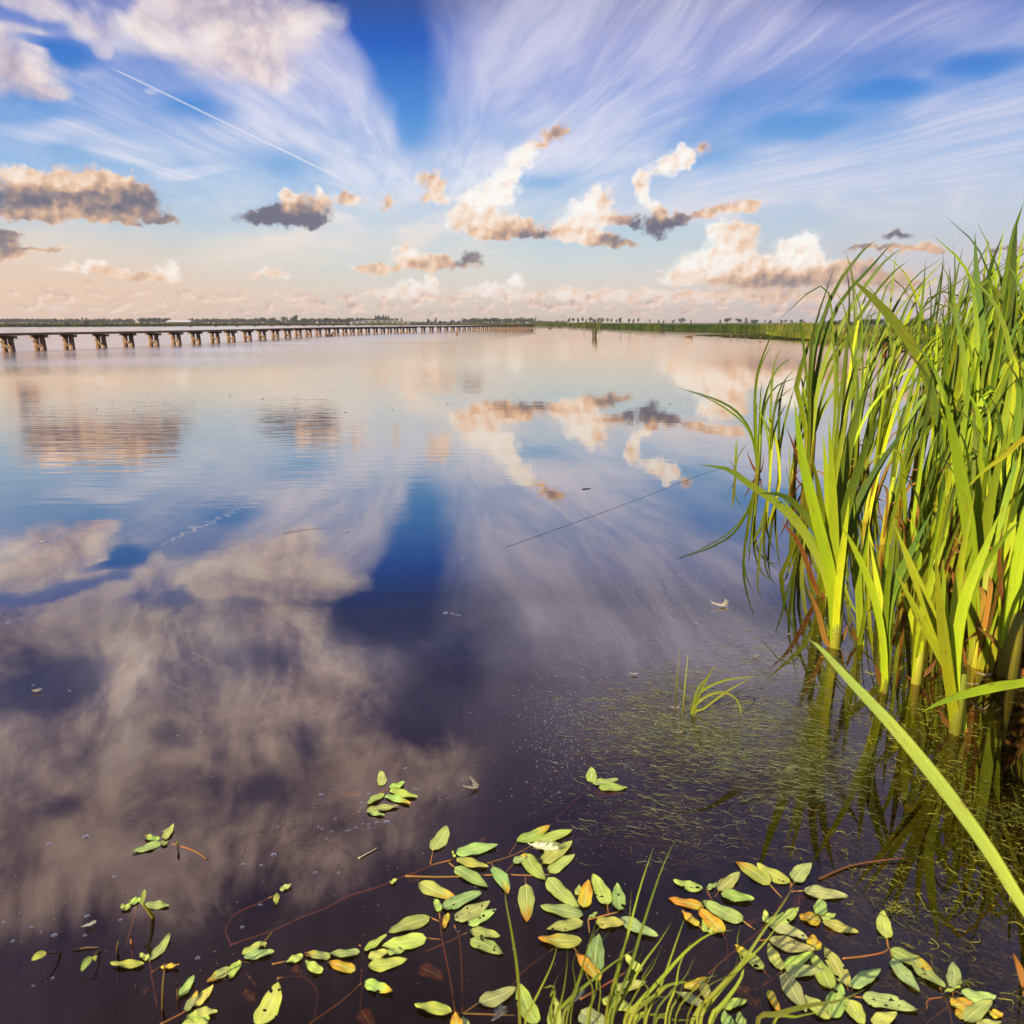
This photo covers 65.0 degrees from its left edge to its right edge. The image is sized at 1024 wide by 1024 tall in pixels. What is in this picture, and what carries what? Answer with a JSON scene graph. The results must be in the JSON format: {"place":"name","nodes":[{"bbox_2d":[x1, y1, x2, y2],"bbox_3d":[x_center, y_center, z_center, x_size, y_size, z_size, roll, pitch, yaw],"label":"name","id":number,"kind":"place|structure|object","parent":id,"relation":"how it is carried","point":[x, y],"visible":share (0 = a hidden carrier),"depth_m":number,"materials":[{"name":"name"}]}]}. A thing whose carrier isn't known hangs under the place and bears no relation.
{"place":"outdoors","nodes":[
{"label":"outdoors","id":0,"kind":"place"},
{"bbox_2d":[0,323,463,326],"bbox_3d":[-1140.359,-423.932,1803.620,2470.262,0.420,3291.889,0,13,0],"label":"bank","id":1,"kind":"structure","parent":0,"point":[119,323],"depth_m":975.50,"materials":[{"name":"plant"}]},
{"bbox_2d":[0,318,134,323],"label":"wood","id":2,"kind":"object","parent":1,"relation":"on","point":[49,320],"visible":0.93,"depth_m":671.09,"materials":[{"name":"green plant"}]},
{"bbox_2d":[188,317,278,323],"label":"wood","id":3,"kind":"object","parent":1,"relation":"on","point":[237,320],"visible":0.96,"depth_m":670.97,"materials":[{"name":"green plant"}]},
{"bbox_2d":[299,317,398,323],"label":"wood","id":4,"kind":"object","parent":1,"relation":"on","point":[337,320],"visible":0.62,"depth_m":689.21,"materials":[{"name":"green plant"}]},
{"bbox_2d":[462,317,536,323],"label":"wood","id":5,"kind":"object","parent":1,"relation":"on","point":[504,320],"visible":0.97,"depth_m":671.19,"materials":[{"name":"green plant"}]},
{"bbox_2d":[0,325,1023,1023],"bbox_3d":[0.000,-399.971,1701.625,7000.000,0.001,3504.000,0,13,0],"label":"water","id":6,"kind":"structure","parent":0,"point":[160,589],"depth_m":2.96,"materials":[{"name":"liquid"}]},
{"bbox_2d":[110,933,178,972],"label":"pondweed sprig","id":7,"kind":"object","parent":6,"relation":"on","point":[159,949],"visible":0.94,"depth_m":1.68,"materials":[{"name":"green plant"}]},
{"bbox_2d":[121,897,168,909],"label":"pondweed sprig","id":8,"kind":"object","parent":6,"relation":"on","point":[158,904],"visible":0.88,"depth_m":1.84,"materials":[{"name":"green plant"}]},
{"bbox_2d":[133,824,206,859],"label":"pondweed sprig","id":9,"kind":"object","parent":6,"relation":"on","point":[154,843],"visible":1,"depth_m":2.06,"materials":[{"name":"green plant"}]},
{"bbox_2d":[160,975,216,1023],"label":"pondweed sprig","id":10,"kind":"object","parent":6,"relation":"on","point":[199,1016],"visible":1,"depth_m":1.56,"materials":[{"name":"green plant"}]},
{"bbox_2d":[207,931,281,1023],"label":"pondweed sprig","id":11,"kind":"object","parent":6,"relation":"on","point":[270,1003],"visible":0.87,"depth_m":1.62,"materials":[{"name":"green plant"}]},
{"bbox_2d":[0,322,533,326],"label":"reeds","id":12,"kind":"object","parent":6,"relation":"on","point":[88,325],"visible":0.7,"depth_m":304.09,"materials":[{"name":"green plant"}]},
{"bbox_2d":[272,944,406,992],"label":"pondweed sprig","id":13,"kind":"object","parent":6,"relation":"on","point":[378,963],"visible":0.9,"depth_m":1.67,"materials":[{"name":"green plant"}]},
{"bbox_2d":[3,365,751,983],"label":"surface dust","id":14,"kind":"object","parent":6,"relation":"on","point":[357,793],"visible":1,"depth_m":2.12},
{"bbox_2d":[365,770,417,815],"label":"pondweed sprig","id":15,"kind":"object","parent":6,"relation":"on","point":[399,795],"visible":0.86,"depth_m":2.26,"materials":[{"name":"green plant"}]},
{"bbox_2d":[364,880,502,953],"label":"pondweed sprig","id":16,"kind":"object","parent":6,"relation":"on","point":[412,922],"visible":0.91,"depth_m":1.79,"materials":[{"name":"green plant"}]},
{"bbox_2d":[390,825,497,886],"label":"pondweed sprig","id":17,"kind":"object","parent":6,"relation":"on","point":[439,840],"visible":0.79,"depth_m":2.01,"materials":[{"name":"green plant"}]},
{"bbox_2d":[415,925,539,1023],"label":"pondweed sprig","id":18,"kind":"object","parent":6,"relation":"on","point":[492,998],"visible":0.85,"depth_m":1.57,"materials":[{"name":"green plant"}]},
{"bbox_2d":[405,825,579,921],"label":"pondweed sprig","id":19,"kind":"object","parent":6,"relation":"on","point":[556,888],"visible":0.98,"depth_m":1.96,"materials":[{"name":"green plant"}]},
{"bbox_2d":[505,894,520,1023],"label":"grass tuft","id":20,"kind":"object","parent":6,"relation":"on","point":[518,986],"visible":1,"depth_m":1.37,"materials":[{"name":"green plant"}]},
{"bbox_2d":[534,322,602,326],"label":"reeds","id":21,"kind":"object","parent":6,"relation":"on","point":[592,324],"visible":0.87,"depth_m":308.94,"materials":[{"name":"green plant"}]},
{"bbox_2d":[524,911,632,1023],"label":"grass tuft","id":22,"kind":"object","parent":6,"relation":"on","point":[565,1003],"visible":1,"depth_m":1.36,"materials":[{"name":"green plant"}]},
{"bbox_2d":[565,942,596,1023],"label":"grass tuft","id":23,"kind":"object","parent":6,"relation":"on","point":[572,1000],"visible":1,"depth_m":1.35,"materials":[{"name":"green plant"}]},
{"bbox_2d":[547,955,646,1023],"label":"pondweed sprig","id":24,"kind":"object","parent":6,"relation":"on","point":[582,1016],"visible":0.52,"depth_m":1.57,"materials":[{"name":"green plant"}]},
{"bbox_2d":[539,873,657,979],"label":"pondweed sprig","id":25,"kind":"object","parent":6,"relation":"on","point":[585,893],"visible":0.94,"depth_m":1.78,"materials":[{"name":"green plant"}]},
{"bbox_2d":[586,922,625,1023],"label":"grass tuft","id":26,"kind":"object","parent":6,"relation":"on","point":[612,1004],"visible":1,"depth_m":1.36,"materials":[{"name":"green plant"}]},
{"bbox_2d":[586,767,627,790],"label":"pondweed sprig","id":27,"kind":"object","parent":6,"relation":"on","point":[602,783],"visible":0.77,"depth_m":2.33,"materials":[{"name":"green plant"}]},
{"bbox_2d":[625,951,677,1023],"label":"grass tuft","id":28,"kind":"object","parent":6,"relation":"on","point":[644,1003],"visible":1,"depth_m":1.35,"materials":[{"name":"green plant"}]},
{"bbox_2d":[604,839,730,1023],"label":"grass tuft","id":29,"kind":"object","parent":6,"relation":"on","point":[635,1006],"visible":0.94,"depth_m":1.38,"materials":[{"name":"green plant"}]},
{"bbox_2d":[653,944,693,1023],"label":"grass tuft","id":30,"kind":"object","parent":6,"relation":"on","point":[666,997],"visible":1,"depth_m":1.35,"materials":[{"name":"green plant"}]},
{"bbox_2d":[674,958,737,1023],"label":"grass tuft","id":31,"kind":"object","parent":6,"relation":"on","point":[699,995],"visible":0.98,"depth_m":1.35,"materials":[{"name":"green plant"}]},
{"bbox_2d":[668,897,754,933],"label":"pondweed sprig","id":32,"kind":"object","parent":6,"relation":"on","point":[713,922],"visible":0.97,"depth_m":1.81,"materials":[{"name":"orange plant"}]},
{"bbox_2d":[676,977,746,1023],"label":"pondweed sprig","id":33,"kind":"object","parent":6,"relation":"on","point":[726,1018],"visible":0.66,"depth_m":1.58,"materials":[{"name":"green plant"}]},
{"bbox_2d":[674,872,753,901],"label":"pondweed sprig","id":34,"kind":"object","parent":6,"relation":"on","point":[725,885],"visible":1,"depth_m":1.90,"materials":[{"name":"green plant"}]},
{"bbox_2d":[690,663,760,713],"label":"water grass","id":35,"kind":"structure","parent":6,"relation":"in","point":[696,701],"depth_m":2.72,"materials":[{"name":"green plant"}]},
{"bbox_2d":[683,322,794,475],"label":"cattail plant","id":36,"kind":"object","parent":6,"relation":"on","point":[756,439],"visible":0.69,"depth_m":6.91,"materials":[{"name":"green plant"}]},
{"bbox_2d":[690,888,792,1023],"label":"grass tuft","id":37,"kind":"object","parent":6,"relation":"on","point":[708,1000],"visible":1,"depth_m":1.39,"materials":[{"name":"green plant"}]},
{"bbox_2d":[702,334,809,339],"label":"floating weed","id":38,"kind":"object","parent":6,"relation":"on","point":[764,336],"visible":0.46,"depth_m":73.73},
{"bbox_2d":[655,990,862,1023],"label":"grass tuft","id":39,"kind":"object","parent":6,"relation":"on","point":[780,1013],"visible":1,"depth_m":1.36,"materials":[{"name":"green plant"}]},
{"bbox_2d":[522,566,1023,1009],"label":"water weed","id":40,"kind":"object","parent":6,"relation":"on","point":[748,761],"visible":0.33,"depth_m":2.50,"materials":[{"name":"plant"}]},
{"bbox_2d":[754,350,792,481],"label":"cattail plant","id":41,"kind":"object","parent":6,"relation":"in","point":[770,437],"visible":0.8,"depth_m":6.68,"materials":[{"name":"green plant"}]},
{"bbox_2d":[764,376,793,479],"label":"cattail plant","id":42,"kind":"object","parent":6,"relation":"in","point":[778,443],"visible":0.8,"depth_m":6.72,"materials":[{"name":"green plant"}]},
{"bbox_2d":[734,907,835,1011],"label":"pondweed sprig","id":43,"kind":"object","parent":6,"relation":"on","point":[793,966],"visible":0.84,"depth_m":1.68,"materials":[{"name":"green plant"}]},
{"bbox_2d":[736,861,847,898],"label":"pondweed sprig","id":44,"kind":"object","parent":6,"relation":"on","point":[762,874],"visible":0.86,"depth_m":1.93,"materials":[{"name":"green plant"}]},
{"bbox_2d":[702,380,912,648],"bbox_3d":[1.163,0.098,3.151,0.869,1.203,0.171,-2,13,-7],"label":"cattail plant","id":45,"kind":"object","parent":6,"relation":"on","point":[831,554],"visible":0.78,"depth_m":3.15,"materials":[{"name":"green plant"}]},
{"bbox_2d":[781,435,849,596],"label":"cattail plant","id":46,"kind":"object","parent":6,"relation":"in","point":[819,590],"visible":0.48,"depth_m":3.86,"materials":[{"name":"green plant"}]},
{"bbox_2d":[799,899,857,932],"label":"pondweed sprig","id":47,"kind":"object","parent":6,"relation":"on","point":[820,908],"visible":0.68,"depth_m":1.79,"materials":[{"name":"green plant"}]},
{"bbox_2d":[791,311,878,473],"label":"cattail plant","id":48,"kind":"object","parent":6,"relation":"in","point":[794,456],"visible":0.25,"depth_m":7.01,"materials":[{"name":"green plant"}]},
{"bbox_2d":[787,242,905,484],"bbox_3d":[2.626,-1.088,6.410,0.804,2.055,0.231,0,13,0],"label":"cattail plant","id":49,"kind":"object","parent":6,"relation":"in","point":[813,414],"visible":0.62,"depth_m":6.39,"materials":[{"name":"green plant"}]},
{"bbox_2d":[851,506,869,644],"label":"cattail plant","id":50,"kind":"object","parent":6,"relation":"in","point":[861,606],"visible":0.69,"depth_m":3.28,"materials":[{"name":"green plant"}]},
{"bbox_2d":[805,946,917,1023],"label":"pondweed sprig","id":51,"kind":"object","parent":6,"relation":"on","point":[854,1008],"visible":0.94,"depth_m":1.58,"materials":[{"name":"green plant"}]},
{"bbox_2d":[782,269,942,473],"bbox_3d":[2.731,-0.951,6.274,1.273,1.811,0.538,-2,13,-7],"label":"cattail plant","id":52,"kind":"object","parent":6,"relation":"in","point":[865,379],"visible":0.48,"depth_m":6.26,"materials":[{"name":"green plant"}]},
{"bbox_2d":[818,856,908,879],"bbox_3d":[0.857,0.866,1.968,0.260,0.009,0.023,-4,14,-16],"label":"stick","id":53,"kind":"object","parent":6,"relation":"on","point":[836,871],"visible":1,"depth_m":1.97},
{"bbox_2d":[766,329,964,343],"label":"water plants","id":54,"kind":"object","parent":6,"relation":"on","point":[797,333],"visible":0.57,"depth_m":66.99,"materials":[{"name":"plant"}]},
{"bbox_2d":[760,321,973,333],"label":"bank reeds","id":55,"kind":"object","parent":6,"relation":"on","point":[809,326],"visible":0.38,"depth_m":102.23,"materials":[{"name":"plant"}]},
{"bbox_2d":[813,323,942,486],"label":"cattail plant","id":56,"kind":"object","parent":6,"relation":"on","point":[835,438],"visible":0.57,"depth_m":5.66,"materials":[{"name":"green plant"}]},
{"bbox_2d":[841,502,941,693],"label":"cattail plant","id":57,"kind":"object","parent":6,"relation":"in","point":[884,593],"visible":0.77,"depth_m":2.79,"materials":[{"name":"green plant"}]},
{"bbox_2d":[846,254,939,469],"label":"cattail plant","id":58,"kind":"object","parent":6,"relation":"in","point":[873,337],"visible":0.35,"depth_m":7.08,"materials":[{"name":"green plant"}]},
{"bbox_2d":[831,280,960,496],"bbox_3d":[2.837,-0.829,5.943,0.977,1.727,0.477,0,13,0],"label":"cattail plant","id":59,"kind":"object","parent":6,"relation":"on","point":[857,397],"visible":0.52,"depth_m":6.01,"materials":[{"name":"green plant"}]},
{"bbox_2d":[862,322,946,522],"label":"cattail plant","id":60,"kind":"object","parent":6,"relation":"on","point":[872,499],"visible":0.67,"depth_m":5.21,"materials":[{"name":"green plant"}]},
{"bbox_2d":[876,910,945,990],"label":"pondweed sprig","id":61,"kind":"object","parent":6,"relation":"on","point":[899,968],"visible":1,"depth_m":1.67,"materials":[{"name":"green plant"}]},
{"bbox_2d":[851,278,973,448],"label":"cattail plant","id":62,"kind":"object","parent":6,"relation":"in","point":[895,323],"visible":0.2,"depth_m":4.95,"materials":[{"name":"green plant"}]},
{"bbox_2d":[860,270,964,460],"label":"cattail plant","id":63,"kind":"object","parent":6,"relation":"in","point":[905,351],"visible":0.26,"depth_m":7.51,"materials":[{"name":"green plant"}]},
{"bbox_2d":[879,354,963,544],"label":"cattail plant","id":64,"kind":"object","parent":6,"relation":"in","point":[893,495],"visible":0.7,"depth_m":4.73,"materials":[{"name":"green plant"}]},
{"bbox_2d":[873,254,972,466],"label":"cattail plant","id":65,"kind":"object","parent":6,"relation":"on","point":[886,344],"visible":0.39,"depth_m":6.74,"materials":[{"name":"green plant"}]},
{"bbox_2d":[900,508,948,684],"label":"cattail plant","id":66,"kind":"object","parent":6,"relation":"in","point":[918,674],"visible":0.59,"depth_m":2.90,"materials":[{"name":"green plant"}]},
{"bbox_2d":[863,263,1004,500],"bbox_3d":[3.027,-0.857,5.774,1.020,1.859,0.519,3,14,13],"label":"cattail plant","id":67,"kind":"object","parent":6,"relation":"in","point":[913,425],"visible":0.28,"depth_m":5.81,"materials":[{"name":"green plant"}]},
{"bbox_2d":[865,364,1006,589],"bbox_3d":[2.203,-0.108,3.944,1.072,1.242,0.212,-3,14,-11],"label":"cattail plant","id":68,"kind":"object","parent":6,"relation":"in","point":[908,539],"visible":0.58,"depth_m":3.91,"materials":[{"name":"green plant"}]},
{"bbox_2d":[876,240,1023,397],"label":"cattail plant","id":69,"kind":"object","parent":6,"relation":"on","point":[918,302],"visible":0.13,"depth_m":6.91,"materials":[{"name":"green plant"}]},
{"bbox_2d":[904,455,999,607],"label":"cattail plant","id":70,"kind":"object","parent":6,"relation":"in","point":[942,519],"visible":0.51,"depth_m":3.40,"materials":[{"name":"green plant"}]},
{"bbox_2d":[894,493,1019,734],"bbox_3d":[1.395,0.388,2.555,0.485,0.912,0.222,0,13,0],"label":"cattail plant","id":71,"kind":"object","parent":6,"relation":"on","point":[943,630],"visible":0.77,"depth_m":2.53,"materials":[{"name":"green plant"}]},
{"bbox_2d":[903,296,1023,480],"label":"cattail plant","id":72,"kind":"object","parent":6,"relation":"in","point":[983,383],"visible":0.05,"depth_m":4.23,"materials":[{"name":"green plant"}]},
{"bbox_2d":[926,962,1002,1023],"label":"pondweed sprig","id":73,"kind":"object","parent":6,"relation":"on","point":[967,1010],"visible":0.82,"depth_m":1.57,"materials":[{"name":"green plant"}]},
{"bbox_2d":[907,316,1023,585],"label":"cattail plant","id":74,"kind":"object","parent":6,"relation":"in","point":[967,406],"visible":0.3,"depth_m":3.94,"materials":[{"name":"green plant"}]},
{"bbox_2d":[909,253,1023,463],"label":"cattail plant","id":75,"kind":"object","parent":6,"relation":"on","point":[916,457],"visible":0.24,"depth_m":7.37,"materials":[{"name":"green plant"}]},
{"bbox_2d":[911,249,1023,498],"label":"cattail plant","id":76,"kind":"object","parent":6,"relation":"in","point":[951,341],"visible":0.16,"depth_m":5.78,"materials":[{"name":"green plant"}]},
{"bbox_2d":[919,269,1023,573],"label":"cattail plant","id":77,"kind":"object","parent":6,"relation":"in","point":[994,376],"visible":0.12,"depth_m":3.99,"materials":[{"name":"green plant"}]},
{"bbox_2d":[923,268,1019,527],"bbox_3d":[2.930,-0.626,5.034,0.897,1.750,0.552,0,13,0],"label":"cattail plant","id":78,"kind":"object","parent":6,"relation":"in","point":[934,455],"visible":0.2,"depth_m":5.07,"materials":[{"name":"green plant"}]},
{"bbox_2d":[922,355,1022,519],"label":"cattail plant","id":79,"kind":"object","parent":6,"relation":"in","point":[1016,369],"visible":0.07,"depth_m":3.34,"materials":[{"name":"green plant"}]},
{"bbox_2d":[923,256,1021,495],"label":"cattail plant","id":80,"kind":"object","parent":6,"relation":"on","point":[967,298],"visible":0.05,"depth_m":5.91,"materials":[{"name":"green plant"}]},
{"bbox_2d":[923,678,1023,711],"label":"reed leaf","id":81,"kind":"object","parent":6,"relation":"on","point":[993,687],"visible":1,"depth_m":2.36,"materials":[{"name":"plant"}]},
{"bbox_2d":[930,306,1020,547],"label":"cattail plant","id":82,"kind":"object","parent":6,"relation":"in","point":[954,409],"visible":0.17,"depth_m":4.58,"materials":[{"name":"green plant"}]},
{"bbox_2d":[928,279,1023,345],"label":"cattail plant","id":83,"kind":"object","parent":6,"relation":"in","point":[996,294],"visible":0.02,"depth_m":4.15,"materials":[{"name":"green plant"}]},
{"bbox_2d":[944,396,1010,664],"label":"cattail plant","id":84,"kind":"object","parent":6,"relation":"in","point":[981,524],"visible":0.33,"depth_m":3.02,"materials":[{"name":"green plant"}]},
{"bbox_2d":[935,225,1023,291],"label":"cattail plant","id":85,"kind":"object","parent":6,"relation":"on","point":[965,267],"visible":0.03,"depth_m":5.10,"materials":[{"name":"green plant"}]},
{"bbox_2d":[939,361,1023,627],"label":"cattail plant","id":86,"kind":"object","parent":6,"relation":"in","point":[972,476],"visible":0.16,"depth_m":3.39,"materials":[{"name":"green plant"}]},
{"bbox_2d":[947,352,1023,592],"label":"cattail plant","id":87,"kind":"object","parent":6,"relation":"in","point":[1005,408],"visible":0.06,"depth_m":3.40,"materials":[{"name":"green plant"}]},
{"bbox_2d":[950,289,1023,411],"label":"cattail plant","id":88,"kind":"object","parent":6,"relation":"in","point":[990,315],"visible":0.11,"depth_m":4.81,"materials":[{"name":"green plant"}]},
{"bbox_2d":[953,443,1023,670],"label":"cattail plant","id":89,"kind":"object","parent":6,"relation":"in","point":[985,652],"visible":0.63,"depth_m":3.02,"materials":[{"name":"green plant"}]},
{"bbox_2d":[956,322,1021,519],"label":"cattail plant","id":90,"kind":"object","parent":6,"relation":"in","point":[1019,336],"visible":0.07,"depth_m":3.77,"materials":[{"name":"green plant"}]},
{"bbox_2d":[957,379,1023,658],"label":"cattail plant","id":91,"kind":"object","parent":6,"relation":"in","point":[1018,432],"visible":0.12,"depth_m":3.03,"materials":[{"name":"green plant"}]},
{"bbox_2d":[968,273,1013,366],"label":"cattail plant","id":92,"kind":"object","parent":6,"relation":"in","point":[1005,332],"visible":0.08,"depth_m":3.52,"materials":[{"name":"green plant"}]},
{"bbox_2d":[960,435,1023,493],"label":"reed leaf","id":93,"kind":"object","parent":6,"relation":"on","point":[1012,448],"visible":1,"depth_m":2.63,"materials":[{"name":"plant"}]},
{"bbox_2d":[974,444,1023,678],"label":"cattail plant","id":94,"kind":"object","parent":6,"relation":"in","point":[1010,615],"visible":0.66,"depth_m":2.97,"materials":[{"name":"green plant"}]},
{"bbox_2d":[974,202,1023,378],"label":"cattail plant","id":95,"kind":"object","parent":6,"relation":"in","point":[1011,259],"visible":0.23,"depth_m":4.24,"materials":[{"name":"green plant"}]},
{"bbox_2d":[985,249,1023,350],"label":"cattail plant","id":96,"kind":"object","parent":6,"relation":"in","point":[1001,280],"visible":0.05,"depth_m":4.40,"materials":[{"name":"green plant"}]},
{"bbox_2d":[0,0,1023,322],"label":"sky","id":97,"kind":"structure","parent":0,"point":[701,161],"materials":[{"name":"blue"}]},
{"bbox_2d":[551,323,973,346],"bbox_3d":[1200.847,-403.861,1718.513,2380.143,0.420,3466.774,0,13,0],"label":"reed bank","id":98,"kind":"structure","parent":0,"point":[827,340],"depth_m":487.41,"materials":[{"name":"plant"}]},
{"bbox_2d":[600,323,759,330],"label":"bank reeds","id":99,"kind":"object","parent":98,"relation":"on","point":[741,327],"visible":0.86,"depth_m":152.51,"materials":[{"name":"plant"}]},
{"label":"shore","id":100,"kind":"structure","parent":0,"visible":0},
{"bbox_2d":[809,639,1023,915],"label":"reed leaf","id":101,"kind":"object","parent":100,"relation":"on","point":[939,782],"visible":1,"depth_m":1.10,"materials":[{"name":"plant"}]},
{"bbox_2d":[1013,953,1023,994],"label":"reed leaf","id":102,"kind":"object","parent":100,"relation":"on","point":[1020,970],"visible":1,"depth_m":1.18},
{"label":"far lake bed","id":103,"kind":"structure","parent":0,"visible":0},
{"bbox_2d":[0,325,533,351],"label":"boardwalk","id":104,"kind":"structure","parent":103,"relation":"on","point":[35,336],"depth_m":52.50,"materials":[{"name":"brown wood"}]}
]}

